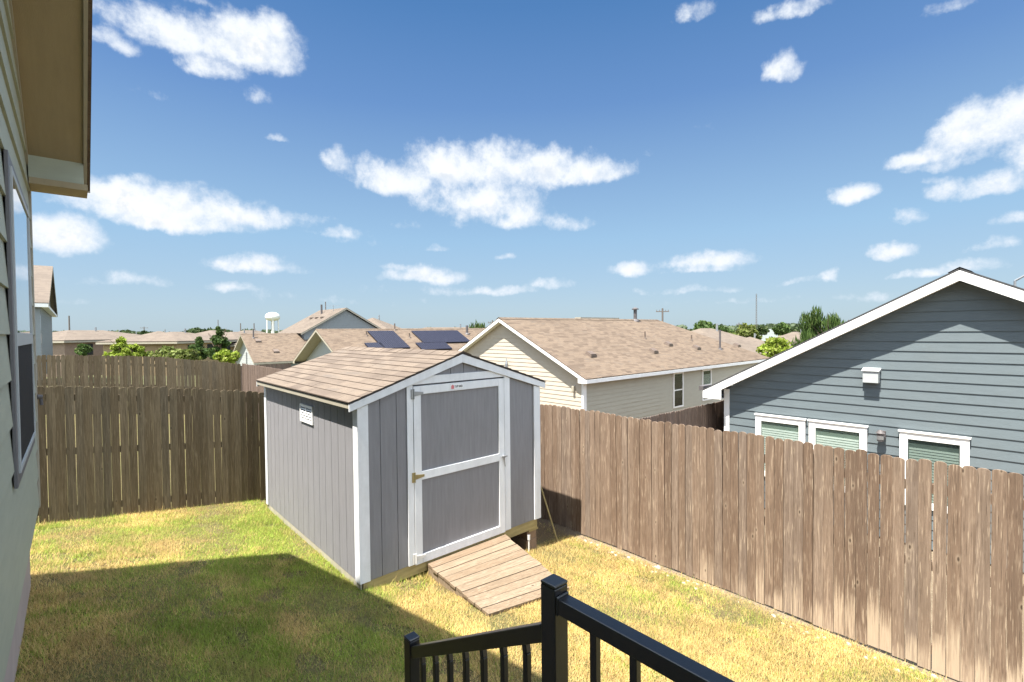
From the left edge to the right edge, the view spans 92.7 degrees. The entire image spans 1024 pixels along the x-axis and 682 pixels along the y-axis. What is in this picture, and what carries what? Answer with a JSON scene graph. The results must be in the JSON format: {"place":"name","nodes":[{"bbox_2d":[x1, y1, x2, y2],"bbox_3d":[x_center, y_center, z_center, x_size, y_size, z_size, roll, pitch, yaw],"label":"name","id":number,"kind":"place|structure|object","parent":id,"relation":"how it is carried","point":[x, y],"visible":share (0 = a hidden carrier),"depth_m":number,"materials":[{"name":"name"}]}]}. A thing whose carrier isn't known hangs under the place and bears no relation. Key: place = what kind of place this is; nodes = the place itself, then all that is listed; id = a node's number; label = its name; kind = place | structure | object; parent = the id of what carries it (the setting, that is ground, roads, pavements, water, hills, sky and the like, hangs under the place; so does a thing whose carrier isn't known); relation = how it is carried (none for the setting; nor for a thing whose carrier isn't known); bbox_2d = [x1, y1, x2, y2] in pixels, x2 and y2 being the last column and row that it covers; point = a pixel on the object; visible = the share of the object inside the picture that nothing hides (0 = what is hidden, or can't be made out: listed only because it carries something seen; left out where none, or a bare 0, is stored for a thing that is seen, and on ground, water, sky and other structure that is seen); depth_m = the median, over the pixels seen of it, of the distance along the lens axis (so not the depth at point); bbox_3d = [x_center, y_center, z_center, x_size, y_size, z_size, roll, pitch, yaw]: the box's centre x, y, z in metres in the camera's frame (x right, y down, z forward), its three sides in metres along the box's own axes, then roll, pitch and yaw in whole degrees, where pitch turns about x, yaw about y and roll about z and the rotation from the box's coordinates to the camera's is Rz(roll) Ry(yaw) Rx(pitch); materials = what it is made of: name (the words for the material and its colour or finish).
{"place":"outdoors","nodes":[
{"label":"outdoors","id":0,"kind":"place"},
{"bbox_2d":[293,323,484,363],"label":"solar house","id":1,"kind":"structure","parent":0,"point":[320,342],"depth_m":35.76,"materials":[{"name":"grey"}]},
{"bbox_2d":[14,335,1023,681],"bbox_3d":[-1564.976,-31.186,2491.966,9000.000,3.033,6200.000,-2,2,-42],"label":"ground","id":2,"kind":"structure","parent":0,"point":[543,539],"depth_m":4.98,"materials":[{"name":"green plant"}]},
{"bbox_2d":[34,265,57,379],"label":"neighbour house","id":3,"kind":"structure","parent":2,"relation":"on","point":[45,298],"depth_m":37.30,"materials":[{"name":"grey"}]},
{"bbox_2d":[0,0,92,681],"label":"house","id":4,"kind":"structure","parent":2,"relation":"on","point":[45,87],"depth_m":3.48,"materials":[{"name":"grey paint"}]},
{"bbox_2d":[3,149,35,488],"bbox_3d":[-3.372,-0.124,3.368,0.028,1.920,1.620,-2,2,-42],"label":"window","id":5,"kind":"structure","parent":4,"relation":"in","point":[17,219],"depth_m":3.06,"materials":[{"name":"grey"}]},
{"bbox_2d":[74,343,92,386],"bbox_3d":[-27.276,1.664,30.985,1.014,3.103,0.936,-1,1,-23],"label":"tree","id":6,"kind":"object","parent":2,"relation":"on","point":[83,349],"visible":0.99,"depth_m":30.83,"materials":[{"name":"green plant"}]},
{"bbox_2d":[41,327,142,376],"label":"distant house","id":7,"kind":"structure","parent":2,"relation":"on","point":[65,342],"depth_m":61.53,"materials":[{"name":"brown metal"}]},
{"bbox_2d":[102,336,130,359],"bbox_3d":[-26.273,1.509,32.998,1.670,3.731,1.913,0,1,32],"label":"tree","id":8,"kind":"object","parent":2,"relation":"on","point":[118,345],"visible":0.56,"depth_m":32.65,"materials":[{"name":"green plant"}]},
{"bbox_2d":[120,329,141,334],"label":"tree","id":9,"kind":"object","parent":2,"relation":"on","point":[128,331],"visible":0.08,"depth_m":139.93,"materials":[{"name":"green plant"}]},
{"bbox_2d":[121,343,146,383],"bbox_3d":[-25.576,1.780,33.006,1.250,3.259,1.336,0,1,21],"label":"tree","id":10,"kind":"object","parent":2,"relation":"on","point":[133,350],"visible":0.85,"depth_m":32.92,"materials":[{"name":"green plant"}]},
{"bbox_2d":[36,355,240,414],"bbox_3d":[-14.292,1.824,15.836,9.848,2.911,0.158,-2,2,-42],"label":"wooden fence","id":11,"kind":"object","parent":2,"relation":"on","point":[125,370],"visible":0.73,"depth_m":16.89,"materials":[{"name":"brown wood"}]},
{"bbox_2d":[36,386,265,524],"bbox_3d":[-4.940,1.892,7.783,9.008,2.821,0.158,-2,2,-42],"label":"wooden fence","id":12,"kind":"object","parent":2,"relation":"on","point":[229,476],"visible":0.44,"depth_m":7.24,"materials":[{"name":"brown wood"}]},
{"bbox_2d":[143,329,165,334],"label":"distant house","id":13,"kind":"structure","parent":2,"relation":"on","point":[156,332],"depth_m":99.03,"materials":[{"name":"grey metal"}]},
{"bbox_2d":[144,345,182,360],"bbox_3d":[-23.939,1.926,34.027,2.376,3.264,2.041,0,1,9],"label":"tree","id":14,"kind":"object","parent":2,"relation":"on","point":[168,351],"visible":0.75,"depth_m":33.50,"materials":[{"name":"green plant"}]},
{"bbox_2d":[96,329,237,375],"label":"distant house","id":15,"kind":"structure","parent":2,"relation":"on","point":[177,340],"depth_m":57.21,"materials":[{"name":"beige paint"}]},
{"bbox_2d":[175,349,201,360],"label":"tree","id":16,"kind":"object","parent":2,"relation":"on","point":[190,354],"visible":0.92,"depth_m":32.82,"materials":[{"name":"green plant"}]},
{"bbox_2d":[188,336,207,359],"bbox_3d":[-23.235,1.678,36.017,1.919,4.110,1.567,0,1,30],"label":"tree","id":17,"kind":"object","parent":2,"relation":"on","point":[199,344],"visible":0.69,"depth_m":35.77,"materials":[{"name":"green plant"}]},
{"bbox_2d":[188,327,214,332],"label":"tree","id":18,"kind":"object","parent":2,"relation":"on","point":[195,330],"visible":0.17,"depth_m":148.06,"materials":[{"name":"green plant"}]},
{"bbox_2d":[196,330,226,334],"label":"distant house","id":19,"kind":"structure","parent":2,"relation":"on","point":[211,332],"depth_m":73.92,"materials":[{"name":"beige paint"}]},
{"bbox_2d":[203,326,232,359],"bbox_3d":[-20.400,1.338,34.191,2.201,4.833,1.442,-2,2,-42],"label":"tree","id":20,"kind":"object","parent":2,"relation":"on","point":[220,340],"visible":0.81,"depth_m":33.83,"materials":[{"name":"green plant"}]},
{"bbox_2d":[213,349,241,363],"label":"tree","id":21,"kind":"object","parent":2,"relation":"on","point":[224,355],"visible":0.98,"depth_m":32.71,"materials":[{"name":"green plant"}]},
{"bbox_2d":[223,329,251,362],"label":"distant house","id":22,"kind":"structure","parent":2,"relation":"on","point":[233,335],"depth_m":69.10,"materials":[{"name":"beige paint"}]},
{"bbox_2d":[208,363,290,390],"bbox_3d":[-14.669,2.407,27.185,4.579,2.200,0.023,-2,2,-42],"label":"wooden fence","id":23,"kind":"object","parent":2,"relation":"on","point":[280,366],"visible":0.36,"depth_m":28.04,"materials":[{"name":"brown wood"}]},
{"bbox_2d":[239,328,264,333],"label":"distant house","id":24,"kind":"structure","parent":2,"relation":"on","point":[251,331],"depth_m":104.59,"materials":[{"name":"grey metal"}]},
{"bbox_2d":[242,363,282,412],"bbox_3d":[-7.189,2.060,15.454,0.158,2.376,9.758,-2,2,-42],"label":"wooden fence","id":25,"kind":"object","parent":2,"relation":"on","point":[251,374],"visible":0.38,"depth_m":17.80,"materials":[{"name":"brown wood"}]},
{"bbox_2d":[233,329,307,369],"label":"white gable house","id":26,"kind":"structure","parent":2,"relation":"on","point":[256,349],"depth_m":49.84,"materials":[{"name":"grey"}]},
{"bbox_2d":[265,312,279,332],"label":"water tower","id":27,"kind":"structure","parent":2,"relation":"on","point":[272,317],"depth_m":515.49,"materials":[{"name":"metal"}]},
{"bbox_2d":[279,305,381,339],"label":"grey gable house","id":28,"kind":"structure","parent":2,"relation":"on","point":[338,318],"depth_m":56.06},
{"bbox_2d":[367,315,399,328],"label":"distant house","id":29,"kind":"structure","parent":2,"relation":"on","point":[378,322],"depth_m":68.84,"materials":[{"name":"beige paint"}]},
{"bbox_2d":[256,346,545,589],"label":"garden shed","id":30,"kind":"structure","parent":2,"relation":"on","point":[385,465],"depth_m":6.14,"materials":[{"name":"grey paint"}]},
{"bbox_2d":[411,378,507,564],"bbox_3d":[-0.624,1.580,6.200,1.451,2.117,0.073,-2,2,-42],"label":"door","id":31,"kind":"structure","parent":30,"relation":"in","point":[458,477],"depth_m":6.18,"materials":[{"name":"grey paint"}]},
{"bbox_2d":[52,323,824,332],"bbox_3d":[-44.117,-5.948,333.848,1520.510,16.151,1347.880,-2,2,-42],"label":"woodland","id":32,"kind":"object","parent":2,"relation":"on","point":[769,326],"visible":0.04,"depth_m":563.01,"materials":[{"name":"green plant"}]},
{"bbox_2d":[425,324,468,327],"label":"distant house","id":33,"kind":"structure","parent":2,"relation":"on","point":[447,327],"depth_m":61.36,"materials":[{"name":"beige"}]},
{"bbox_2d":[469,321,484,327],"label":"tree","id":34,"kind":"object","parent":2,"relation":"on","point":[477,325],"visible":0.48,"depth_m":50.04,"materials":[{"name":"green plant"}]},
{"bbox_2d":[428,534,568,616],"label":"wooden ramp","id":35,"kind":"structure","parent":2,"relation":"on","point":[497,575],"depth_m":5.78,"materials":[{"name":"brown wood"}]},
{"bbox_2d":[511,536,536,549],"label":"support block","id":36,"kind":"structure","parent":2,"relation":"on","point":[522,543],"depth_m":7.15,"materials":[{"name":"brown wood"}]},
{"bbox_2d":[527,534,529,549],"bbox_3d":[0.244,2.946,7.034,0.040,0.310,0.042,-2,2,-42],"label":"white pipe","id":37,"kind":"object","parent":2,"relation":"on","point":[528,537],"visible":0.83,"depth_m":7.03,"materials":[{"name":"white plastic"}]},
{"bbox_2d":[541,486,558,542],"bbox_3d":[0.514,2.472,7.550,0.436,1.228,0.026,0,1,29],"label":"leaning pole","id":38,"kind":"object","parent":2,"relation":"on","point":[549,515],"visible":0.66,"depth_m":7.51,"materials":[{"name":"brown wood"}]},
{"bbox_2d":[404,574,734,681],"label":"stair railing","id":39,"kind":"object","parent":2,"relation":"on","point":[561,607],"visible":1,"depth_m":1.31,"materials":[{"name":"black metal"}]},
{"bbox_2d":[458,307,769,418],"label":"tan house","id":40,"kind":"structure","parent":2,"relation":"on","point":[635,367],"depth_m":20.28,"materials":[{"name":"brown shingle"},{"name":"tan siding"},{"name":"white paint"}]},
{"bbox_2d":[673,372,683,407],"bbox_3d":[7.228,2.104,21.194,0.870,1.563,0.065,-2,2,-42],"label":"window","id":41,"kind":"structure","parent":40,"relation":"in","point":[678,378],"depth_m":21.22,"materials":[{"name":"white paint"}]},
{"bbox_2d":[702,368,711,400],"bbox_3d":[9.154,2.040,22.921,0.917,1.491,0.065,-2,2,-42],"label":"window","id":42,"kind":"structure","parent":40,"relation":"in","point":[706,373],"depth_m":22.91,"materials":[{"name":"white paint"}]},
{"bbox_2d":[639,400,723,484],"bbox_3d":[3.131,2.654,10.494,6.409,2.765,0.158,-2,2,-42],"label":"wooden fence","id":43,"kind":"object","parent":2,"relation":"on","point":[708,415],"visible":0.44,"depth_m":11.56,"materials":[{"name":"brown wood"}]},
{"bbox_2d":[693,320,715,329],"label":"tree","id":44,"kind":"object","parent":2,"relation":"on","point":[703,324],"visible":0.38,"depth_m":119.03,"materials":[{"name":"green plant"}]},
{"bbox_2d":[715,325,734,332],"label":"tree","id":45,"kind":"object","parent":2,"relation":"on","point":[723,328],"visible":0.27,"depth_m":113.61,"materials":[{"name":"green plant"}]},
{"bbox_2d":[692,324,775,354],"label":"distant house","id":46,"kind":"structure","parent":2,"relation":"on","point":[749,344],"depth_m":41.42,"materials":[{"name":"beige"}]},
{"bbox_2d":[735,323,762,339],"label":"tree","id":47,"kind":"object","parent":2,"relation":"on","point":[744,330],"visible":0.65,"depth_m":108.65,"materials":[{"name":"green plant"}]},
{"bbox_2d":[747,333,764,342],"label":"distant house","id":48,"kind":"structure","parent":2,"relation":"on","point":[754,338],"depth_m":57.18,"materials":[{"name":"beige"}]},
{"bbox_2d":[584,540,937,681],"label":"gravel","id":49,"kind":"structure","parent":2,"relation":"on","point":[774,615],"depth_m":5.39,"materials":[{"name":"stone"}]},
{"bbox_2d":[756,325,769,334],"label":"tree","id":50,"kind":"object","parent":2,"relation":"on","point":[763,330],"visible":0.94,"depth_m":148.72,"materials":[{"name":"green plant"}]},
{"bbox_2d":[760,329,777,340],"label":"white warehouse","id":51,"kind":"structure","parent":2,"relation":"on","point":[770,333],"depth_m":187.97,"materials":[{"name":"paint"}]},
{"bbox_2d":[756,336,792,359],"bbox_3d":[16.243,1.895,30.133,2.702,4.409,2.393,0,1,13],"label":"tree","id":52,"kind":"object","parent":2,"relation":"on","point":[772,346],"visible":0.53,"depth_m":29.72,"materials":[{"name":"green plant"}]},
{"bbox_2d":[771,322,790,335],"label":"tree","id":53,"kind":"object","parent":2,"relation":"on","point":[782,328],"visible":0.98,"depth_m":118.69,"materials":[{"name":"green plant"}]},
{"bbox_2d":[540,404,1023,681],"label":"wooden fence","id":54,"kind":"object","parent":2,"relation":"on","point":[649,489],"visible":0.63,"depth_m":5.33,"materials":[{"name":"brown wood"}]},
{"bbox_2d":[779,329,800,345],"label":"distant house","id":55,"kind":"structure","parent":2,"relation":"on","point":[789,336],"depth_m":59.39,"materials":[{"name":"beige"}]},
{"bbox_2d":[789,326,799,332],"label":"tree","id":56,"kind":"object","parent":2,"relation":"on","point":[794,329],"visible":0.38,"depth_m":158.89,"materials":[{"name":"green plant"}]},
{"bbox_2d":[791,306,845,345],"bbox_3d":[21.817,0.734,34.038,4.056,6.678,4.567,-1,1,-12],"label":"tree","id":57,"kind":"object","parent":2,"relation":"on","point":[812,325],"visible":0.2,"depth_m":34.35,"materials":[{"name":"green plant"}]},
{"bbox_2d":[699,267,1023,571],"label":"slate blue house","id":58,"kind":"structure","parent":2,"relation":"on","point":[933,371],"depth_m":8.90,"materials":[{"name":"blue wood"}]},
{"bbox_2d":[754,413,806,475],"bbox_3d":[5.809,2.315,10.602,0.070,1.380,1.040,-2,2,-42],"label":"window","id":59,"kind":"structure","parent":58,"relation":"in","point":[778,427],"depth_m":10.59,"materials":[{"name":"white paint"}]},
{"bbox_2d":[807,419,868,451],"bbox_3d":[6.524,2.324,9.806,0.070,1.380,1.040,-2,2,-42],"label":"window","id":60,"kind":"structure","parent":58,"relation":"in","point":[846,436],"depth_m":9.78,"materials":[{"name":"white paint"}]},
{"bbox_2d":[898,429,971,513],"bbox_3d":[7.509,2.336,8.709,0.070,1.380,0.990,-2,2,-42],"label":"window","id":61,"kind":"structure","parent":58,"relation":"in","point":[949,449],"depth_m":8.70,"materials":[{"name":"white paint"}]},
{"bbox_2d":[516,530,535,539],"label":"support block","id":62,"kind":"structure","parent":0,"point":[525,534],"depth_m":7.14,"materials":[{"name":"brown wood"}]},
{"bbox_2d":[31,0,1023,331],"label":"sky","id":63,"kind":"structure","parent":0,"point":[407,163],"materials":[{"name":"blue"}]}
]}

